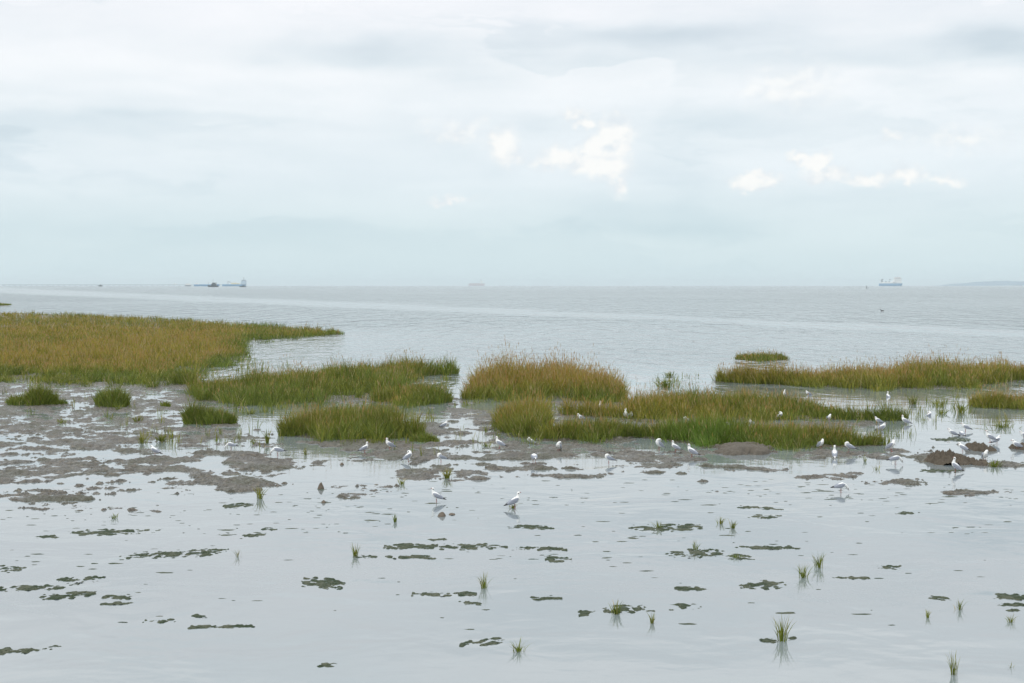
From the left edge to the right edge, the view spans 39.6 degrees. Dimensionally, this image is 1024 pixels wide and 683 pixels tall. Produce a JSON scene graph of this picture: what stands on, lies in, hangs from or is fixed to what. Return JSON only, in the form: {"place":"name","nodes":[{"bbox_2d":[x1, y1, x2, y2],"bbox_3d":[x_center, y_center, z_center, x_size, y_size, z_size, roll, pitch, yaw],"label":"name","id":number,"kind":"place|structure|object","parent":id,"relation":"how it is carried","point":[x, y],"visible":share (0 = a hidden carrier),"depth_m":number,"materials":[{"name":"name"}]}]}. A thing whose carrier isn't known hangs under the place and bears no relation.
{"place":"outdoors","nodes":[
{"label":"outdoors","id":0,"kind":"place"},
{"bbox_2d":[0,286,1023,682],"bbox_3d":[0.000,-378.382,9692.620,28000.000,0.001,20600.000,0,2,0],"label":"water","id":1,"kind":"structure","parent":0,"point":[372,628],"depth_m":20.41,"materials":[{"name":"liquid"}]},
{"bbox_2d":[0,565,26,572],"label":"algae mat","id":2,"kind":"object","parent":1,"relation":"on","point":[15,569],"visible":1,"depth_m":17.54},
{"bbox_2d":[0,645,61,654],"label":"algae mat","id":3,"kind":"object","parent":1,"relation":"on","point":[5,650],"visible":1,"depth_m":13.63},
{"bbox_2d":[0,583,79,591],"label":"algae mat","id":4,"kind":"object","parent":1,"relation":"on","point":[27,587],"visible":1,"depth_m":16.45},
{"bbox_2d":[35,535,58,538],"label":"algae mat","id":5,"kind":"object","parent":1,"relation":"on","point":[46,536],"visible":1,"depth_m":19.80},
{"bbox_2d":[39,591,96,599],"bbox_3d":[-5.016,2.866,16.063,0.637,0.021,0.380,-1,2,-16],"label":"algae mat","id":6,"kind":"object","parent":1,"relation":"on","point":[73,593],"visible":1,"depth_m":16.05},
{"bbox_2d":[56,575,105,583],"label":"algae mat","id":7,"kind":"object","parent":1,"relation":"on","point":[72,580],"visible":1,"depth_m":16.93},
{"bbox_2d":[72,528,160,535],"bbox_3d":[-5.617,2.702,20.211,1.271,0.021,0.563,0,2,-9],"label":"algae mat","id":8,"kind":"object","parent":1,"relation":"on","point":[108,532],"visible":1,"depth_m":20.17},
{"bbox_2d":[100,601,132,604],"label":"algae mat","id":9,"kind":"object","parent":1,"relation":"on","point":[116,602],"visible":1,"depth_m":15.62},
{"bbox_2d":[102,595,131,599],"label":"algae mat","id":10,"kind":"object","parent":1,"relation":"on","point":[120,597],"visible":1,"depth_m":15.94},
{"bbox_2d":[151,445,161,454],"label":"gull","id":11,"kind":"object","parent":1,"relation":"on","point":[155,450],"visible":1,"depth_m":29.05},
{"bbox_2d":[142,618,175,622],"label":"algae mat","id":12,"kind":"object","parent":1,"relation":"on","point":[162,621],"visible":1,"depth_m":14.82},
{"bbox_2d":[0,309,344,387],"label":"salt marsh","id":13,"kind":"structure","parent":1,"relation":"on","point":[150,353],"depth_m":73.61,"materials":[{"name":"green plant"}]},
{"bbox_2d":[119,548,228,559],"bbox_3d":[-4.404,2.768,18.554,1.391,0.022,0.610,0,2,-10],"label":"algae mat","id":14,"kind":"object","parent":1,"relation":"on","point":[172,554],"visible":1,"depth_m":18.53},
{"bbox_2d":[188,624,254,628],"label":"algae mat","id":15,"kind":"object","parent":1,"relation":"on","point":[214,626],"visible":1,"depth_m":14.58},
{"bbox_2d":[224,442,237,449],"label":"gull","id":16,"kind":"object","parent":1,"relation":"on","point":[230,444],"visible":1,"depth_m":30.27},
{"bbox_2d":[222,280,246,285],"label":"tanker","id":17,"kind":"object","parent":1,"relation":"on","point":[243,282],"visible":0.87,"depth_m":6586.53,"materials":[{"name":"grey metal"}]},
{"bbox_2d":[222,503,252,507],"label":"algae mat","id":18,"kind":"object","parent":1,"relation":"on","point":[233,505],"visible":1,"depth_m":22.57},
{"bbox_2d":[242,533,265,536],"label":"algae mat","id":19,"kind":"object","parent":1,"relation":"on","point":[252,535],"visible":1,"depth_m":19.92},
{"bbox_2d":[253,487,269,498],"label":"grass tuft","id":20,"kind":"object","parent":1,"relation":"on","point":[260,496],"visible":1,"depth_m":23.34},
{"bbox_2d":[263,429,271,443],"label":"grass tuft","id":21,"kind":"object","parent":1,"relation":"on","point":[267,439],"visible":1,"depth_m":31.50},
{"bbox_2d":[270,447,285,455],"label":"gull","id":22,"kind":"object","parent":1,"relation":"on","point":[277,449],"visible":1,"depth_m":29.25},
{"bbox_2d":[301,576,344,589],"bbox_3d":[-2.226,2.840,16.710,0.531,0.021,0.714,0,2,0],"label":"algae mat","id":23,"kind":"object","parent":1,"relation":"on","point":[322,584],"visible":1,"depth_m":16.71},
{"bbox_2d":[317,662,335,666],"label":"algae mat","id":24,"kind":"object","parent":1,"relation":"on","point":[326,664],"visible":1,"depth_m":13.10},
{"bbox_2d":[351,544,360,555],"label":"grass tuft","id":25,"kind":"object","parent":1,"relation":"on","point":[355,553],"visible":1,"depth_m":18.40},
{"bbox_2d":[353,555,376,557],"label":"algae mat","id":26,"kind":"object","parent":1,"relation":"on","point":[370,556],"visible":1,"depth_m":18.34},
{"bbox_2d":[385,438,396,449],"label":"gull","id":27,"kind":"object","parent":1,"relation":"on","point":[389,444],"visible":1,"depth_m":30.26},
{"bbox_2d":[400,450,411,461],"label":"gull","id":28,"kind":"object","parent":1,"relation":"on","point":[408,454],"visible":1,"depth_m":28.21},
{"bbox_2d":[383,543,437,548],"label":"algae mat","id":29,"kind":"object","parent":1,"relation":"on","point":[408,545],"visible":1,"depth_m":19.03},
{"bbox_2d":[385,555,435,558],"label":"algae mat","id":30,"kind":"object","parent":1,"relation":"on","point":[413,556],"visible":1,"depth_m":18.30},
{"bbox_2d":[431,488,446,501],"bbox_3d":[-1.187,2.480,22.976,0.262,0.241,0.111,0,2,5],"label":"gull","id":31,"kind":"object","parent":1,"relation":"on","point":[436,495],"visible":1,"depth_m":22.95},
{"bbox_2d":[411,591,476,596],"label":"algae mat","id":32,"kind":"object","parent":1,"relation":"on","point":[465,593],"visible":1,"depth_m":16.11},
{"bbox_2d":[438,365,455,375],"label":"grass tuft","id":33,"kind":"object","parent":1,"relation":"on","point":[446,373],"visible":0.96,"depth_m":55.36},
{"bbox_2d":[458,601,481,604],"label":"algae mat","id":34,"kind":"object","parent":1,"relation":"on","point":[469,602],"visible":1,"depth_m":15.66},
{"bbox_2d":[439,543,507,549],"bbox_3d":[-0.518,2.748,19.043,0.927,0.021,0.493,0,2,0],"label":"algae mat","id":35,"kind":"object","parent":1,"relation":"on","point":[468,546],"visible":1,"depth_m":19.02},
{"bbox_2d":[469,281,484,285],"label":"cargo ship","id":36,"kind":"object","parent":1,"relation":"on","point":[481,283],"visible":0.92,"depth_m":13477.48},
{"bbox_2d":[459,637,502,646],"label":"algae mat","id":37,"kind":"object","parent":1,"relation":"on","point":[494,642],"visible":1,"depth_m":13.93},
{"bbox_2d":[479,574,489,588],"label":"grass tuft","id":38,"kind":"object","parent":1,"relation":"on","point":[483,584],"visible":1,"depth_m":16.43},
{"bbox_2d":[503,492,520,507],"bbox_3d":[0.006,2.493,22.323,0.291,0.267,0.123,-1,2,-15],"label":"gull","id":39,"kind":"object","parent":1,"relation":"on","point":[513,500],"visible":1,"depth_m":22.30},
{"bbox_2d":[0,480,1023,629],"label":"algae crumbs","id":40,"kind":"object","parent":1,"relation":"on","point":[227,534],"visible":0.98,"depth_m":20.49,"materials":[{"name":"plant"}]},
{"bbox_2d":[509,636,529,652],"bbox_3d":[0.041,2.901,13.601,0.315,0.161,0.252,-2,3,-36],"label":"grass tuft","id":41,"kind":"object","parent":1,"relation":"on","point":[519,648],"visible":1,"depth_m":13.59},
{"bbox_2d":[507,525,554,529],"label":"algae mat","id":42,"kind":"object","parent":1,"relation":"on","point":[541,527],"visible":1,"depth_m":20.57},
{"bbox_2d":[516,546,566,550],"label":"algae mat","id":43,"kind":"object","parent":1,"relation":"on","point":[549,548],"visible":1,"depth_m":18.88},
{"bbox_2d":[530,596,561,600],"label":"algae mat","id":44,"kind":"object","parent":1,"relation":"on","point":[541,598],"visible":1,"depth_m":15.88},
{"bbox_2d":[544,555,571,561],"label":"algae mat","id":45,"kind":"object","parent":1,"relation":"on","point":[550,558],"visible":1,"depth_m":18.18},
{"bbox_2d":[578,610,593,616],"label":"algae mat","id":46,"kind":"object","parent":1,"relation":"on","point":[584,612],"visible":1,"depth_m":15.18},
{"bbox_2d":[605,454,616,460],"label":"gull","id":47,"kind":"object","parent":1,"relation":"on","point":[607,456],"visible":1,"depth_m":27.93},
{"bbox_2d":[608,599,621,614],"bbox_3d":[1.093,2.824,15.131,0.224,0.195,0.180,0,2,-11],"label":"grass tuft","id":48,"kind":"object","parent":1,"relation":"on","point":[614,610],"visible":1,"depth_m":15.14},
{"bbox_2d":[602,604,655,613],"bbox_3d":[1.260,2.892,15.383,0.564,0.020,0.429,0,2,0],"label":"algae mat","id":49,"kind":"object","parent":1,"relation":"on","point":[637,608],"visible":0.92,"depth_m":15.35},
{"bbox_2d":[629,523,702,531],"bbox_3d":[2.220,2.689,20.556,1.083,0.021,0.648,0,2,0],"label":"algae mat","id":50,"kind":"object","parent":1,"relation":"on","point":[681,527],"visible":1,"depth_m":20.53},
{"bbox_2d":[653,377,681,387],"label":"grass tuft","id":51,"kind":"object","parent":1,"relation":"on","point":[665,383],"visible":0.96,"depth_m":48.84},
{"bbox_2d":[669,603,700,610],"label":"algae mat","id":52,"kind":"object","parent":1,"relation":"on","point":[682,605],"visible":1,"depth_m":15.53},
{"bbox_2d":[674,586,705,590],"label":"algae mat","id":53,"kind":"object","parent":1,"relation":"on","point":[685,588],"visible":1,"depth_m":16.41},
{"bbox_2d":[687,444,699,456],"bbox_3d":[3.703,2.224,28.973,0.304,0.280,0.129,1,2,25],"label":"gull","id":54,"kind":"object","parent":1,"relation":"on","point":[692,450],"visible":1,"depth_m":28.95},
{"bbox_2d":[666,548,722,557],"bbox_3d":[2.395,2.766,18.594,0.813,0.021,0.668,0,2,0],"label":"algae mat","id":55,"kind":"object","parent":1,"relation":"on","point":[697,552],"visible":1,"depth_m":18.58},
{"bbox_2d":[729,554,754,559],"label":"algae mat","id":56,"kind":"object","parent":1,"relation":"on","point":[742,556],"visible":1,"depth_m":18.35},
{"bbox_2d":[737,505,783,509],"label":"algae mat","id":57,"kind":"object","parent":1,"relation":"on","point":[765,508],"visible":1,"depth_m":22.39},
{"bbox_2d":[733,348,789,361],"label":"grass bed","id":58,"kind":"object","parent":1,"relation":"on","point":[754,356],"visible":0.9,"depth_m":66.92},
{"bbox_2d":[739,580,785,589],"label":"algae mat","id":59,"kind":"object","parent":1,"relation":"on","point":[766,583],"visible":1,"depth_m":16.60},
{"bbox_2d":[748,514,781,518],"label":"algae mat","id":60,"kind":"object","parent":1,"relation":"on","point":[761,516],"visible":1,"depth_m":21.52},
{"bbox_2d":[735,545,800,549],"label":"algae mat","id":61,"kind":"object","parent":1,"relation":"on","point":[772,547],"visible":1,"depth_m":18.96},
{"bbox_2d":[760,638,777,642],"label":"algae mat","id":62,"kind":"object","parent":1,"relation":"on","point":[767,640],"visible":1,"depth_m":13.99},
{"bbox_2d":[771,614,796,641],"bbox_3d":[2.663,2.817,13.998,0.219,0.299,0.252,-1,3,-31],"label":"grass tuft","id":63,"kind":"object","parent":1,"relation":"on","point":[781,637],"visible":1,"depth_m":14.00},
{"bbox_2d":[794,565,814,578],"bbox_3d":[3.495,2.743,17.090,0.309,0.202,0.354,-1,2,-21],"label":"grass tuft","id":64,"kind":"object","parent":1,"relation":"on","point":[803,575],"visible":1,"depth_m":17.04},
{"bbox_2d":[813,553,824,567],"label":"grass tuft","id":65,"kind":"object","parent":1,"relation":"on","point":[818,563],"visible":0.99,"depth_m":17.63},
{"bbox_2d":[832,445,837,458],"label":"gull","id":66,"kind":"object","parent":1,"relation":"on","point":[834,452],"visible":1,"depth_m":28.85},
{"bbox_2d":[830,482,848,489],"bbox_3d":[5.545,2.471,24.051,0.338,0.175,0.118,0,2,-10],"label":"gull","id":67,"kind":"object","parent":1,"relation":"on","point":[841,485],"visible":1,"depth_m":24.01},
{"bbox_2d":[832,576,869,578],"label":"algae mat","id":68,"kind":"object","parent":1,"relation":"on","point":[861,577],"visible":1,"depth_m":17.02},
{"bbox_2d":[879,278,902,285],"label":"ferry","id":69,"kind":"object","parent":1,"relation":"on","point":[896,282],"visible":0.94,"depth_m":8182.53,"materials":[{"name":"metal"}]},
{"bbox_2d":[882,565,900,569],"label":"algae mat","id":70,"kind":"object","parent":1,"relation":"on","point":[887,567],"visible":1,"depth_m":17.66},
{"bbox_2d":[886,455,902,464],"bbox_3d":[7.476,2.317,27.793,0.361,0.186,0.126,0,2,-10],"label":"gull","id":71,"kind":"object","parent":1,"relation":"on","point":[894,458],"visible":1,"depth_m":27.76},
{"bbox_2d":[906,394,920,404],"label":"grass tuft","id":72,"kind":"object","parent":1,"relation":"on","point":[913,401],"visible":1,"depth_m":41.85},
{"bbox_2d":[928,595,949,600],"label":"algae mat","id":73,"kind":"object","parent":1,"relation":"on","point":[941,597],"visible":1,"depth_m":15.91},
{"bbox_2d":[930,399,948,405],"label":"grass tuft","id":74,"kind":"object","parent":1,"relation":"on","point":[941,403],"visible":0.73,"depth_m":41.49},
{"bbox_2d":[920,469,964,472],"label":"algae mat","id":75,"kind":"object","parent":1,"relation":"on","point":[930,470],"visible":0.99,"depth_m":26.86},
{"bbox_2d":[930,437,969,441],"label":"algae mat","id":76,"kind":"object","parent":1,"relation":"on","point":[954,439],"visible":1,"depth_m":32.27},
{"bbox_2d":[948,428,960,435],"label":"gull","id":77,"kind":"object","parent":1,"relation":"on","point":[952,432],"visible":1,"depth_m":33.13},
{"bbox_2d":[948,649,961,674],"bbox_3d":[3.980,2.887,12.800,0.166,0.252,0.206,0,2,10],"label":"grass tuft","id":78,"kind":"object","parent":1,"relation":"on","point":[952,664],"visible":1,"depth_m":12.80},
{"bbox_2d":[952,457,963,471],"bbox_3d":[8.364,2.312,26.666,0.235,0.287,0.122,1,3,30],"label":"gull","id":79,"kind":"object","parent":1,"relation":"on","point":[955,465],"visible":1,"depth_m":26.65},
{"bbox_2d":[958,442,970,451],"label":"gull","id":80,"kind":"object","parent":1,"relation":"on","point":[962,446],"visible":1,"depth_m":29.93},
{"bbox_2d":[951,399,979,413],"bbox_3d":[12.387,1.774,39.036,0.878,0.410,1.200,0,2,0],"label":"grass tuft","id":81,"kind":"object","parent":1,"relation":"on","point":[958,406],"visible":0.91,"depth_m":39.06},
{"bbox_2d":[972,459,987,465],"bbox_3d":[9.178,2.366,27.872,0.381,0.143,0.550,0,2,0],"label":"mud clod","id":82,"kind":"object","parent":1,"relation":"on","point":[979,462],"visible":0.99,"depth_m":27.73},
{"bbox_2d":[965,441,996,451],"bbox_3d":[9.974,2.251,30.440,0.569,0.202,0.988,0,2,0],"label":"mud clod","id":83,"kind":"object","parent":1,"relation":"on","point":[976,446],"visible":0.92,"depth_m":30.16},
{"bbox_2d":[981,450,987,458],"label":"gull","id":84,"kind":"object","parent":1,"relation":"on","point":[984,454],"visible":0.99,"depth_m":28.29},
{"bbox_2d":[986,430,997,442],"bbox_3d":[10.511,2.080,31.148,0.301,0.277,0.128,0,2,10],"label":"gull","id":85,"kind":"object","parent":1,"relation":"on","point":[989,436],"visible":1,"depth_m":31.11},
{"bbox_2d":[986,420,1020,428],"bbox_3d":[12.161,2.020,35.033,0.903,0.236,1.354,1,3,32],"label":"grass tuft","id":86,"kind":"object","parent":1,"relation":"on","point":[1000,426],"visible":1,"depth_m":34.98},
{"bbox_2d":[994,593,1023,599],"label":"algae mat","id":87,"kind":"object","parent":1,"relation":"on","point":[1014,596],"visible":1,"depth_m":15.96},
{"bbox_2d":[998,602,1023,605],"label":"algae mat","id":88,"kind":"object","parent":1,"relation":"on","point":[1014,604],"visible":1,"depth_m":15.57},
{"bbox_2d":[1008,442,1023,449],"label":"mud clod","id":89,"kind":"object","parent":1,"relation":"on","point":[1011,446],"visible":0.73,"depth_m":30.51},
{"bbox_2d":[1011,439,1022,447],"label":"gull","id":90,"kind":"object","parent":1,"relation":"on","point":[1015,443],"visible":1,"depth_m":30.37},
{"bbox_2d":[0,305,1023,512],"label":"mudflat","id":91,"kind":"structure","parent":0,"point":[260,462],"depth_m":29.72,"materials":[{"name":"soil"}]},
{"bbox_2d":[4,391,26,405],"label":"grass clump","id":92,"kind":"object","parent":91,"relation":"on","point":[16,400],"visible":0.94,"depth_m":41.71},
{"bbox_2d":[21,376,64,405],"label":"grass clump","id":93,"kind":"object","parent":91,"relation":"on","point":[41,396],"visible":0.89,"depth_m":41.58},
{"bbox_2d":[51,395,67,404],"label":"grass clump","id":94,"kind":"object","parent":91,"relation":"on","point":[59,400],"visible":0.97,"depth_m":41.62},
{"bbox_2d":[89,380,133,407],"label":"grass clump","id":95,"kind":"object","parent":91,"relation":"on","point":[108,398],"visible":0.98,"depth_m":41.05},
{"bbox_2d":[136,431,149,443],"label":"grass tuft","id":96,"kind":"object","parent":91,"relation":"on","point":[141,439],"visible":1,"depth_m":31.49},
{"bbox_2d":[151,433,170,441],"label":"grass tuft","id":97,"kind":"object","parent":91,"relation":"on","point":[161,438],"visible":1,"depth_m":31.80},
{"bbox_2d":[158,399,171,406],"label":"grass clump","id":98,"kind":"object","parent":91,"relation":"on","point":[166,404],"visible":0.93,"depth_m":41.10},
{"bbox_2d":[178,394,240,425],"bbox_3d":[-7.723,1.677,36.212,1.745,0.869,1.499,-1,2,-17],"label":"grass clump","id":99,"kind":"object","parent":91,"relation":"on","point":[205,415],"visible":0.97,"depth_m":35.96,"materials":[{"name":"plant"}]},
{"bbox_2d":[167,346,460,409],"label":"grass bed","id":100,"kind":"object","parent":91,"relation":"on","point":[267,388],"visible":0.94,"depth_m":46.08,"materials":[{"name":"plant"}]},
{"bbox_2d":[273,390,429,442],"bbox_3d":[-3.749,1.571,34.325,3.878,1.239,7.370,0,2,0],"label":"grass bed","id":101,"kind":"object","parent":91,"relation":"on","point":[375,422],"visible":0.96,"depth_m":33.05,"materials":[{"name":"plant"}]},
{"bbox_2d":[367,374,454,408],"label":"grass bed","id":102,"kind":"object","parent":91,"relation":"on","point":[425,394],"visible":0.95,"depth_m":42.56,"materials":[{"name":"plant"}]},
{"bbox_2d":[409,430,440,443],"bbox_3d":[-1.993,2.121,32.216,0.747,0.304,1.763,0,2,-6],"label":"grass bed","id":103,"kind":"object","parent":91,"relation":"on","point":[423,437],"visible":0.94,"depth_m":31.97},
{"bbox_2d":[442,468,451,478],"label":"grass tuft","id":104,"kind":"object","parent":91,"relation":"on","point":[447,475],"visible":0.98,"depth_m":25.82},
{"bbox_2d":[496,436,507,448],"bbox_3d":[-0.229,2.151,30.284,0.286,0.263,0.121,1,2,15],"label":"gull","id":105,"kind":"object","parent":91,"relation":"on","point":[499,442],"visible":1,"depth_m":30.26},
{"bbox_2d":[2,357,1013,455],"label":"sparse grass","id":106,"kind":"structure","parent":91,"relation":"on","point":[485,429],"depth_m":36.65,"materials":[{"name":"plant"}]},
{"bbox_2d":[488,376,560,444],"bbox_3d":[0.323,1.481,34.419,2.017,1.410,6.987,0,2,0],"label":"grass bed","id":107,"kind":"object","parent":91,"relation":"on","point":[522,417],"visible":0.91,"depth_m":33.89,"materials":[{"name":"plant"}]},
{"bbox_2d":[458,341,633,405],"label":"grass bed","id":108,"kind":"object","parent":91,"relation":"on","point":[492,382],"visible":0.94,"depth_m":44.88,"materials":[{"name":"plant"}]},
{"bbox_2d":[656,438,664,449],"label":"gull","id":109,"kind":"object","parent":91,"relation":"on","point":[659,443],"visible":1,"depth_m":30.25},
{"bbox_2d":[672,441,682,451],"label":"gull","id":110,"kind":"object","parent":91,"relation":"on","point":[675,446],"visible":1,"depth_m":29.74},
{"bbox_2d":[532,404,890,451],"bbox_3d":[4.425,1.703,31.980,7.801,1.159,3.874,1,2,24],"label":"grass bed","id":111,"kind":"object","parent":91,"relation":"on","point":[701,432],"visible":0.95,"depth_m":31.78,"materials":[{"name":"plant"}]},
{"bbox_2d":[556,377,910,422],"bbox_3d":[5.348,1.456,38.636,7.485,1.128,8.471,-1,3,-29],"label":"grass bed","id":112,"kind":"object","parent":91,"relation":"on","point":[639,406],"visible":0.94,"depth_m":38.02,"materials":[{"name":"plant"}]},
{"bbox_2d":[709,442,777,455],"bbox_3d":[4.897,2.268,30.134,1.335,0.218,1.870,0,2,0],"label":"mud hummock","id":113,"kind":"object","parent":91,"relation":"on","point":[738,448],"visible":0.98,"depth_m":29.68,"materials":[{"name":"soil"}]},
{"bbox_2d":[845,442,856,448],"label":"gull","id":114,"kind":"object","parent":91,"relation":"on","point":[848,445],"visible":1,"depth_m":29.52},
{"bbox_2d":[710,345,1023,392],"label":"grass bed","id":115,"kind":"object","parent":91,"relation":"on","point":[921,374],"visible":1,"depth_m":50.35,"materials":[{"name":"plant"}]},
{"bbox_2d":[884,440,894,451],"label":"gull","id":116,"kind":"object","parent":91,"relation":"on","point":[891,444],"visible":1,"depth_m":29.95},
{"bbox_2d":[925,448,975,465],"bbox_3d":[8.682,2.289,28.257,1.016,0.344,1.210,0,2,0],"label":"mud clod","id":117,"kind":"object","parent":91,"relation":"on","point":[942,457],"visible":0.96,"depth_m":28.01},
{"bbox_2d":[985,459,1003,466],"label":"grass tuft","id":118,"kind":"object","parent":91,"relation":"on","point":[993,464],"visible":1,"depth_m":27.44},
{"bbox_2d":[968,381,1023,410],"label":"grass bed","id":119,"kind":"object","parent":91,"relation":"on","point":[995,399],"visible":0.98,"depth_m":40.77,"materials":[{"name":"plant"}]},
{"bbox_2d":[0,0,1023,285],"label":"sky","id":120,"kind":"structure","parent":0,"point":[143,142],"materials":[{"name":"white"}]},
{"bbox_2d":[936,281,1023,285],"bbox_3d":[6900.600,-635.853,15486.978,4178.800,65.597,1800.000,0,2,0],"label":"headland","id":121,"kind":"structure","parent":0,"point":[1001,283],"depth_m":15075.69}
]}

